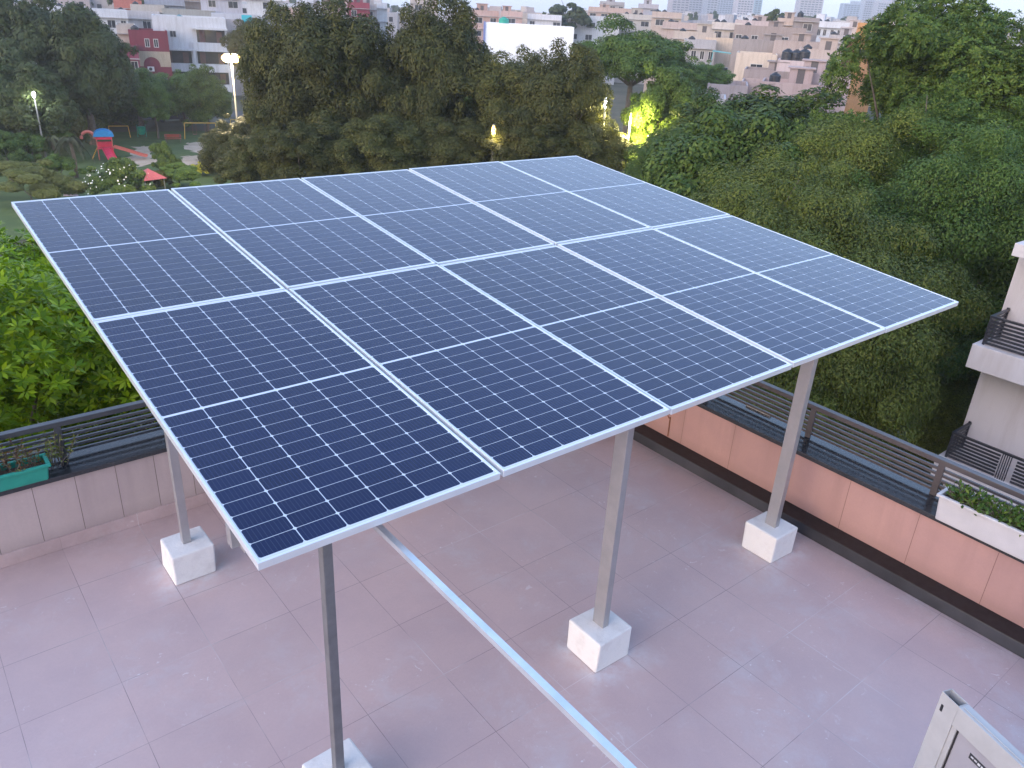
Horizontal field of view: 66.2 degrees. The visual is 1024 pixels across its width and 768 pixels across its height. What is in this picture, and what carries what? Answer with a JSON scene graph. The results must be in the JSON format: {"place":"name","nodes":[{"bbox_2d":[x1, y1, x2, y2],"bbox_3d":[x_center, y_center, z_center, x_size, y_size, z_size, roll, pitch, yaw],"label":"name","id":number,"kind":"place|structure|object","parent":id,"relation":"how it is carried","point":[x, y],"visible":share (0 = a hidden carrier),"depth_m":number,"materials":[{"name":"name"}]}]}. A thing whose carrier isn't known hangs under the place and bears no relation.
{"place":"outdoors","nodes":[
{"label":"outdoors","id":0,"kind":"place"},
{"bbox_2d":[89,8,127,36],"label":"town house","id":1,"kind":"structure","parent":0,"point":[111,18],"depth_m":144.18,"materials":[{"name":"paint"}]},
{"bbox_2d":[127,10,159,28],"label":"town house","id":2,"kind":"structure","parent":0,"point":[140,19],"depth_m":155.16,"materials":[{"name":"paint"}]},
{"bbox_2d":[0,131,307,239],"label":"lawn","id":3,"kind":"structure","parent":0,"point":[10,219],"depth_m":83.47,"materials":[{"name":"green plant"}]},
{"bbox_2d":[0,130,33,161],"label":"garden shrub","id":4,"kind":"object","parent":3,"relation":"on","point":[10,141],"visible":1,"depth_m":76.10,"materials":[{"name":"green plant"}]},
{"bbox_2d":[6,130,59,159],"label":"garden shrub","id":5,"kind":"object","parent":3,"relation":"on","point":[35,143],"visible":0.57,"depth_m":79.46,"materials":[{"name":"green plant"}]},
{"bbox_2d":[0,56,78,134],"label":"leafy tree","id":6,"kind":"object","parent":3,"relation":"on","point":[18,85],"visible":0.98,"depth_m":79.32,"materials":[{"name":"green plant"}]},
{"bbox_2d":[0,159,89,199],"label":"hedge","id":7,"kind":"object","parent":3,"relation":"on","point":[46,183],"visible":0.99,"depth_m":65.37,"materials":[{"name":"green plant"}]},
{"bbox_2d":[0,0,122,115],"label":"leafy tree","id":8,"kind":"object","parent":3,"relation":"on","point":[7,28],"visible":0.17,"depth_m":85.10,"materials":[{"name":"green plant"}]},
{"bbox_2d":[38,153,86,176],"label":"garden shrub","id":9,"kind":"object","parent":3,"relation":"on","point":[61,163],"visible":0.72,"depth_m":73.91,"materials":[{"name":"green plant"}]},
{"bbox_2d":[0,0,138,144],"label":"leafy tree","id":10,"kind":"object","parent":3,"relation":"on","point":[94,59],"visible":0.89,"depth_m":85.63,"materials":[{"name":"green plant"}]},
{"bbox_2d":[50,110,90,147],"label":"garden shrub","id":11,"kind":"object","parent":3,"relation":"on","point":[78,128],"visible":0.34,"depth_m":86.52,"materials":[{"name":"green plant"}]},
{"bbox_2d":[54,135,96,177],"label":"drooping palm","id":12,"kind":"object","parent":3,"relation":"on","point":[64,142],"visible":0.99,"depth_m":74.55,"materials":[{"name":"green plant"}]},
{"bbox_2d":[80,128,147,159],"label":"play slide","id":13,"kind":"object","parent":3,"relation":"on","point":[107,147],"visible":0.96,"depth_m":84.15,"materials":[{"name":"red plastic"}]},
{"bbox_2d":[93,71,141,127],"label":"leafy tree","id":14,"kind":"object","parent":3,"relation":"on","point":[127,99],"visible":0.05,"depth_m":98.73,"materials":[{"name":"green plant"}]},
{"bbox_2d":[85,157,156,194],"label":"garden shrub","id":15,"kind":"object","parent":3,"relation":"on","point":[112,175],"visible":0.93,"depth_m":66.34,"materials":[{"name":"green plant"}]},
{"bbox_2d":[132,79,176,138],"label":"leafy tree","id":16,"kind":"object","parent":3,"relation":"on","point":[151,95],"visible":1,"depth_m":96.31,"materials":[{"name":"green plant"}]},
{"bbox_2d":[148,140,181,168],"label":"garden shrub","id":17,"kind":"object","parent":3,"relation":"on","point":[166,156],"visible":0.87,"depth_m":77.17,"materials":[{"name":"green plant"}]},
{"bbox_2d":[159,162,201,187],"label":"garden shrub","id":18,"kind":"object","parent":3,"relation":"on","point":[178,171],"visible":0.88,"depth_m":72.45,"materials":[{"name":"green plant"}]},
{"bbox_2d":[173,63,232,131],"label":"leafy tree","id":19,"kind":"object","parent":3,"relation":"on","point":[214,100],"visible":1,"depth_m":103.10,"materials":[{"name":"green plant"}]},
{"bbox_2d":[219,17,274,96],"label":"neem tree","id":20,"kind":"object","parent":3,"relation":"on","point":[234,41],"visible":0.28,"depth_m":94.30,"materials":[{"name":"green plant"}]},
{"bbox_2d":[151,14,232,99],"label":"town house","id":21,"kind":"structure","parent":0,"point":[193,39],"depth_m":134.19,"materials":[{"name":"paint"}]},
{"bbox_2d":[200,0,242,13],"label":"town house","id":22,"kind":"structure","parent":0,"point":[227,6],"depth_m":171.10,"materials":[{"name":"paint"}]},
{"bbox_2d":[0,76,953,489],"bbox_3d":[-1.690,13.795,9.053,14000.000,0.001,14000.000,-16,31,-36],"label":"ground","id":23,"kind":"structure","parent":0,"point":[618,98],"depth_m":112.02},
{"bbox_2d":[0,221,159,459],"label":"leafy tree","id":24,"kind":"object","parent":23,"relation":"on","point":[54,350],"visible":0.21,"depth_m":8.97,"materials":[{"name":"green plant"}]},
{"bbox_2d":[37,403,159,449],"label":"leafy tree","id":25,"kind":"object","parent":23,"relation":"on","point":[106,428],"depth_m":14.95,"materials":[{"name":"green plant"}]},
{"bbox_2d":[96,106,147,126],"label":"leafy tree","id":26,"kind":"object","parent":23,"relation":"on","point":[126,118],"visible":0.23,"depth_m":106.97,"materials":[{"name":"green plant"}]},
{"bbox_2d":[114,67,177,126],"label":"leafy tree","id":27,"kind":"object","parent":23,"relation":"on","point":[144,73],"visible":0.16,"depth_m":103.81,"materials":[{"name":"green plant"}]},
{"bbox_2d":[128,28,172,79],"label":"town house","id":28,"kind":"structure","parent":23,"relation":"on","point":[154,52],"depth_m":127.44,"materials":[{"name":"paint"}]},
{"bbox_2d":[154,69,208,125],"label":"leafy tree","id":29,"kind":"object","parent":23,"relation":"on","point":[174,90],"visible":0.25,"depth_m":106.49,"materials":[{"name":"green plant"}]},
{"bbox_2d":[196,113,254,183],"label":"neem tree","id":30,"kind":"object","parent":23,"relation":"on","point":[216,146],"visible":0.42,"depth_m":59.18,"materials":[{"name":"green plant"}]},
{"bbox_2d":[212,122,303,182],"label":"neem tree","id":31,"kind":"object","parent":23,"relation":"on","point":[245,153],"visible":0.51,"depth_m":48.87,"materials":[{"name":"green plant"}]},
{"bbox_2d":[235,0,344,161],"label":"neem tree","id":32,"kind":"object","parent":23,"relation":"on","point":[255,62],"visible":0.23,"depth_m":52.35,"materials":[{"name":"green plant"}]},
{"bbox_2d":[260,116,365,180],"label":"neem tree","id":33,"kind":"object","parent":23,"relation":"on","point":[303,145],"visible":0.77,"depth_m":45.93,"materials":[{"name":"green plant"}]},
{"bbox_2d":[260,0,402,138],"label":"neem tree","id":34,"kind":"object","parent":23,"relation":"on","point":[335,51],"visible":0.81,"depth_m":50.05,"materials":[{"name":"green plant"}]},
{"bbox_2d":[329,111,427,173],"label":"neem tree","id":35,"kind":"object","parent":23,"relation":"on","point":[377,144],"visible":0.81,"depth_m":45.99,"materials":[{"name":"green plant"}]},
{"bbox_2d":[345,53,434,130],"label":"neem tree","id":36,"kind":"object","parent":23,"relation":"on","point":[394,110],"visible":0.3,"depth_m":50.71,"materials":[{"name":"green plant"}]},
{"bbox_2d":[379,0,492,137],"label":"neem tree","id":37,"kind":"object","parent":23,"relation":"on","point":[449,59],"visible":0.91,"depth_m":49.95,"materials":[{"name":"green plant"}]},
{"bbox_2d":[408,115,494,167],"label":"neem tree","id":38,"kind":"object","parent":23,"relation":"on","point":[445,144],"visible":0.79,"depth_m":46.85,"materials":[{"name":"green plant"}]},
{"bbox_2d":[460,44,558,154],"bbox_3d":[0.287,-14.920,52.977,7.933,14.858,8.079,-9,28,-24],"label":"neem tree","id":39,"kind":"object","parent":23,"relation":"on","point":[504,84],"visible":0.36,"depth_m":48.95,"materials":[{"name":"green plant"}]},
{"bbox_2d":[470,109,577,162],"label":"neem tree","id":40,"kind":"object","parent":23,"relation":"on","point":[513,141],"visible":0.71,"depth_m":45.26,"materials":[{"name":"green plant"}]},
{"bbox_2d":[527,13,561,25],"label":"town house","id":41,"kind":"structure","parent":23,"relation":"on","point":[544,19],"depth_m":203.92,"materials":[{"name":"paint"}]},
{"bbox_2d":[512,37,613,163],"bbox_3d":[2.984,-13.351,49.294,6.630,15.408,6.998,-7,27,-21],"label":"neem tree","id":42,"kind":"object","parent":23,"relation":"on","point":[562,95],"visible":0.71,"depth_m":45.57,"materials":[{"name":"green plant"}]},
{"bbox_2d":[542,2,594,29],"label":"leafy tree","id":43,"kind":"object","parent":23,"relation":"on","point":[578,15],"visible":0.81,"depth_m":212.93,"materials":[{"name":"green plant"}]},
{"bbox_2d":[546,13,619,84],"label":"town house","id":44,"kind":"structure","parent":23,"relation":"on","point":[583,32],"depth_m":218.11,"materials":[{"name":"paint"}]},
{"bbox_2d":[547,112,637,173],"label":"neem tree","id":45,"kind":"object","parent":23,"relation":"on","point":[611,153],"visible":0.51,"depth_m":45.62,"materials":[{"name":"green plant"}]},
{"bbox_2d":[568,13,699,171],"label":"umbrella tree","id":46,"kind":"object","parent":23,"relation":"on","point":[625,57],"visible":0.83,"depth_m":73.86,"materials":[{"name":"green plant"}]},
{"bbox_2d":[620,128,686,196],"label":"leafy tree","id":47,"kind":"object","parent":23,"relation":"on","point":[635,166],"visible":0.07,"depth_m":35.81,"materials":[{"name":"green plant"}]},
{"bbox_2d":[620,58,694,144],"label":"leafy tree","id":48,"kind":"object","parent":23,"relation":"on","point":[653,102],"visible":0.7,"depth_m":47.95,"materials":[{"name":"green plant"}]},
{"bbox_2d":[682,60,735,92],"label":"leafy tree","id":49,"kind":"object","parent":23,"relation":"on","point":[702,77],"visible":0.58,"depth_m":89.03,"materials":[{"name":"green plant"}]},
{"bbox_2d":[634,91,787,157],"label":"leafy tree","id":50,"kind":"object","parent":23,"relation":"on","point":[677,108],"visible":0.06,"depth_m":42.58,"materials":[{"name":"green plant"}]},
{"bbox_2d":[706,37,732,71],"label":"town house","id":51,"kind":"structure","parent":23,"relation":"on","point":[723,44],"depth_m":141.27,"materials":[{"name":"paint"}]},
{"bbox_2d":[640,105,807,215],"bbox_3d":[8.727,-4.446,33.034,9.022,13.707,8.517,7,25,8],"label":"leafy tree","id":52,"kind":"object","parent":23,"relation":"on","point":[679,163],"visible":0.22,"depth_m":30.29,"materials":[{"name":"green plant"}]},
{"bbox_2d":[707,72,747,101],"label":"town house","id":53,"kind":"structure","parent":23,"relation":"on","point":[734,87],"depth_m":87.29,"materials":[{"name":"paint"}]},
{"bbox_2d":[733,51,777,80],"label":"town house","id":54,"kind":"structure","parent":23,"relation":"on","point":[744,59],"depth_m":114.09,"materials":[{"name":"paint"}]},
{"bbox_2d":[728,33,783,79],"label":"town house","id":55,"kind":"structure","parent":23,"relation":"on","point":[766,45],"depth_m":124.15,"materials":[{"name":"paint"}]},
{"bbox_2d":[743,60,789,78],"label":"town house","id":56,"kind":"structure","parent":23,"relation":"on","point":[757,72],"depth_m":100.31,"materials":[{"name":"paint"}]},
{"bbox_2d":[675,83,879,178],"bbox_3d":[14.240,-8.786,42.499,11.605,14.098,11.897,2,25,-2],"label":"leafy tree","id":57,"kind":"object","parent":23,"relation":"on","point":[788,108],"visible":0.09,"depth_m":38.59,"materials":[{"name":"green plant"}]},
{"bbox_2d":[760,66,820,112],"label":"town house","id":58,"kind":"structure","parent":23,"relation":"on","point":[800,79],"depth_m":88.32,"materials":[{"name":"paint"}]},
{"bbox_2d":[687,139,894,396],"bbox_3d":[7.839,-0.931,25.843,7.301,13.379,7.380,25,32,38],"label":"leafy tree","id":59,"kind":"object","parent":23,"relation":"on","point":[734,197],"visible":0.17,"depth_m":23.43,"materials":[{"name":"green plant"}]},
{"bbox_2d":[772,32,819,60],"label":"town house","id":60,"kind":"structure","parent":23,"relation":"on","point":[798,41],"depth_m":119.26,"materials":[{"name":"paint"}]},
{"bbox_2d":[792,17,819,41],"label":"town house","id":61,"kind":"structure","parent":23,"relation":"on","point":[811,25],"depth_m":159.25,"materials":[{"name":"paint"}]},
{"bbox_2d":[802,58,849,113],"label":"town house","id":62,"kind":"structure","parent":23,"relation":"on","point":[819,65],"depth_m":91.89,"materials":[{"name":"paint"}]},
{"bbox_2d":[728,176,995,467],"bbox_3d":[8.179,0.811,22.558,7.433,13.041,7.356,-16,31,-36],"label":"leafy tree","id":63,"kind":"object","parent":23,"relation":"on","point":[855,378],"visible":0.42,"depth_m":19.59,"materials":[{"name":"green plant"}]},
{"bbox_2d":[844,17,882,122],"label":"town house","id":64,"kind":"structure","parent":23,"relation":"on","point":[852,102],"depth_m":160.88,"materials":[{"name":"paint"}]},
{"bbox_2d":[773,104,978,427],"bbox_3d":[13.095,-3.372,30.628,8.313,14.251,8.295,-12,29,-29],"label":"leafy tree","id":65,"kind":"object","parent":23,"relation":"on","point":[844,162],"visible":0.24,"depth_m":27.75,"materials":[{"name":"green plant"}]},
{"bbox_2d":[823,313,980,469],"bbox_3d":[14.533,1.012,28.964,7.948,7.892,7.863,12,27,18],"label":"leafy tree","id":66,"kind":"object","parent":23,"relation":"on","point":[948,419],"visible":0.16,"depth_m":26.38,"materials":[{"name":"green plant"}]},
{"bbox_2d":[781,0,1023,176],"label":"broadleaf tree","id":67,"kind":"object","parent":23,"relation":"on","point":[909,35],"visible":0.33,"depth_m":30.75,"materials":[{"name":"green plant"}]},
{"bbox_2d":[818,73,1023,450],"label":"leafy tree","id":68,"kind":"object","parent":23,"relation":"on","point":[923,139],"visible":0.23,"depth_m":27.87,"materials":[{"name":"green plant"}]},
{"bbox_2d":[844,118,1023,462],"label":"leafy tree","id":69,"kind":"object","parent":23,"relation":"on","point":[983,227],"visible":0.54,"depth_m":23.74,"materials":[{"name":"green plant"}]},
{"bbox_2d":[859,0,1023,134],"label":"broadleaf tree","id":70,"kind":"object","parent":23,"relation":"on","point":[974,7],"visible":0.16,"depth_m":30.81,"materials":[{"name":"green plant"}]},
{"bbox_2d":[902,9,1023,385],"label":"broadleaf tree","id":71,"kind":"object","parent":23,"relation":"on","point":[977,92],"visible":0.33,"depth_m":29.41,"materials":[{"name":"green plant"}]},
{"bbox_2d":[472,3,498,43],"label":"town house","id":72,"kind":"structure","parent":0,"point":[483,13],"depth_m":204.10,"materials":[{"name":"paint"}]},
{"bbox_2d":[483,21,573,64],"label":"town house","id":73,"kind":"structure","parent":0,"point":[509,37],"depth_m":187.56,"materials":[{"name":"white paint"}]},
{"bbox_2d":[614,8,651,83],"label":"town house","id":74,"kind":"structure","parent":0,"point":[642,22],"depth_m":224.84,"materials":[{"name":"paint"}]},
{"bbox_2d":[282,0,1023,23],"label":"sky","id":75,"kind":"structure","parent":0,"point":[830,7],"materials":[{"name":"white"}]},
{"bbox_2d":[643,11,681,91],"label":"town house","id":76,"kind":"structure","parent":0,"point":[658,19],"depth_m":192.11,"materials":[{"name":"paint"}]},
{"bbox_2d":[661,21,697,40],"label":"town house","id":77,"kind":"structure","parent":0,"point":[669,29],"depth_m":169.91,"materials":[{"name":"paint"}]},
{"bbox_2d":[672,23,716,94],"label":"town house","id":78,"kind":"structure","parent":0,"point":[704,30],"depth_m":147.98,"materials":[{"name":"paint"}]},
{"bbox_2d":[684,38,716,73],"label":"town house","id":79,"kind":"structure","parent":0,"point":[703,49],"depth_m":134.80,"materials":[{"name":"paint"}]},
{"bbox_2d":[733,20,806,39],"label":"town house","id":80,"kind":"structure","parent":0,"point":[757,32],"depth_m":149.15,"materials":[{"name":"paint"}]},
{"bbox_2d":[794,0,823,15],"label":"high-rise building","id":81,"kind":"structure","parent":0,"point":[810,7],"depth_m":1194.73,"materials":[{"name":"paint"}]},
{"bbox_2d":[799,37,840,69],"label":"town house","id":82,"kind":"structure","parent":0,"point":[828,45],"depth_m":110.29,"materials":[{"name":"paint"}]},
{"bbox_2d":[816,21,849,41],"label":"town house","id":83,"kind":"structure","parent":0,"point":[826,28],"depth_m":183.75,"materials":[{"name":"paint"}]},
{"bbox_2d":[931,241,1023,508],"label":"building","id":84,"kind":"structure","parent":0,"point":[988,440],"depth_m":19.29,"materials":[{"name":"white paint"}]},
{"bbox_3d":[-0.459,9.377,3.910,12.360,12.480,12.920,-16,31,-36],"label":"apartment building","id":85,"kind":"object","parent":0,"visible":0},
{"bbox_2d":[0,429,211,568],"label":"parapet wall","id":86,"kind":"structure","parent":85,"relation":"on","point":[90,493],"depth_m":6.08,"materials":[{"name":"pink tile"}]},
{"bbox_2d":[0,453,50,491],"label":"planter box","id":87,"kind":"object","parent":86,"relation":"on","point":[39,472],"visible":0.96,"depth_m":5.67,"materials":[{"name":"green plastic"}]},
{"bbox_2d":[0,438,41,474],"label":"potted plant","id":88,"kind":"object","parent":87,"relation":"on","point":[17,462],"visible":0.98,"depth_m":5.64,"materials":[{"name":"green plant"}]},
{"bbox_2d":[16,430,75,471],"bbox_3d":[-3.461,0.510,5.823,0.451,0.263,0.441,-16,31,-36],"label":"potted plant","id":89,"kind":"object","parent":87,"relation":"in","point":[56,454],"visible":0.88,"depth_m":5.88,"materials":[{"name":"green plant"}]},
{"bbox_2d":[0,400,161,463],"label":"terrace railing","id":90,"kind":"object","parent":86,"relation":"on","point":[56,424],"visible":0.18,"depth_m":6.07,"materials":[{"name":"metal"}]},
{"bbox_2d":[0,435,1023,767],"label":"floor","id":91,"kind":"structure","parent":85,"relation":"on","point":[120,649],"depth_m":5.34,"materials":[{"name":"pink tile"}]},
{"bbox_2d":[160,358,817,767],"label":"panel support frame","id":92,"kind":"object","parent":91,"relation":"on","point":[598,634],"visible":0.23,"depth_m":5.11,"materials":[{"name":"metal"}]},
{"bbox_2d":[11,189,284,325],"bbox_3d":[-2.599,-0.970,5.457,1.134,0.037,2.266,-16,37,-36],"label":"solar panel","id":93,"kind":"object","parent":92,"relation":"on","point":[110,256],"visible":0.95,"depth_m":5.28,"materials":[{"name":"blue"}]},
{"bbox_2d":[93,289,500,570],"bbox_3d":[-1.193,0.043,3.970,1.134,0.037,2.266,-16,37,-36],"label":"solar panel","id":94,"kind":"object","parent":92,"relation":"on","point":[292,426],"visible":1,"depth_m":3.72,"materials":[{"name":"glass"}]},
{"bbox_2d":[171,178,434,290],"bbox_3d":[-1.698,-1.238,6.127,1.134,0.036,2.266,-16,37,-36],"label":"solar panel","id":95,"kind":"object","parent":92,"relation":"on","point":[287,234],"visible":0.83,"depth_m":5.96,"materials":[{"name":"blue"}]},
{"bbox_2d":[301,169,553,264],"bbox_3d":[-0.797,-1.499,6.800,1.134,0.036,2.266,-16,37,-36],"label":"solar panel","id":96,"kind":"object","parent":92,"relation":"on","point":[435,223],"visible":0.87,"depth_m":6.66,"materials":[{"name":"blue"}]},
{"bbox_2d":[289,264,669,476],"bbox_3d":[-0.292,-0.223,4.640,1.134,0.035,2.266,-16,37,-36],"label":"solar panel","id":97,"kind":"object","parent":92,"relation":"on","point":[504,391],"visible":0.94,"depth_m":4.42,"materials":[{"name":"blue"}]},
{"bbox_2d":[409,161,650,245],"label":"solar panel","id":98,"kind":"object","parent":92,"relation":"on","point":[553,214],"visible":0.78,"depth_m":7.33,"materials":[{"name":"blue"}]},
{"bbox_2d":[439,245,791,414],"bbox_3d":[0.608,-0.479,5.315,1.134,0.036,2.266,-16,37,-36],"label":"solar panel","id":99,"kind":"object","parent":92,"relation":"attached to","point":[674,359],"visible":0.91,"depth_m":5.13,"materials":[{"name":"blue"}]},
{"bbox_2d":[501,156,729,228],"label":"solar panel","id":100,"kind":"object","parent":92,"relation":"on","point":[645,203],"visible":0.87,"depth_m":8.02,"materials":[{"name":"blue"}]},
{"bbox_2d":[558,228,885,367],"bbox_3d":[1.509,-0.749,5.984,1.134,0.037,2.266,-16,37,-36],"label":"solar panel","id":101,"kind":"object","parent":92,"relation":"on","point":[794,328],"visible":0.94,"depth_m":5.81,"materials":[{"name":"blue"}]},
{"bbox_2d":[654,215,958,332],"bbox_3d":[2.410,-1.010,6.657,1.134,0.036,2.266,-16,37,-36],"label":"solar panel","id":102,"kind":"object","parent":92,"relation":"on","point":[888,303],"visible":0.93,"depth_m":6.50,"materials":[{"name":"blue"}]},
{"bbox_2d":[633,395,1023,658],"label":"parapet wall","id":103,"kind":"structure","parent":91,"relation":"on","point":[884,524],"depth_m":6.47,"materials":[{"name":"tile"}]},
{"bbox_2d":[725,381,1023,513],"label":"terrace railing","id":104,"kind":"object","parent":103,"relation":"on","point":[942,462],"visible":0.43,"depth_m":6.49,"materials":[{"name":"grey metal"}]},
{"bbox_2d":[935,487,1023,560],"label":"planter box","id":105,"kind":"object","parent":103,"relation":"on","point":[995,533],"visible":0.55,"depth_m":5.64,"materials":[{"name":"white plastic"}]},
{"bbox_2d":[946,478,1023,536],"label":"potted plant","id":106,"kind":"object","parent":105,"relation":"in","point":[986,505],"visible":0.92,"depth_m":5.62,"materials":[{"name":"green plant"}]},
{"bbox_2d":[913,689,1023,767],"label":"sign frame","id":107,"kind":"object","parent":91,"relation":"on","point":[961,732],"depth_m":2.36,"materials":[{"name":"white metal"}]},
{"bbox_2d":[945,732,995,767],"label":"sign panel","id":108,"kind":"structure","parent":107,"relation":"in","point":[962,748],"depth_m":2.36,"materials":[{"name":"white plastic"}]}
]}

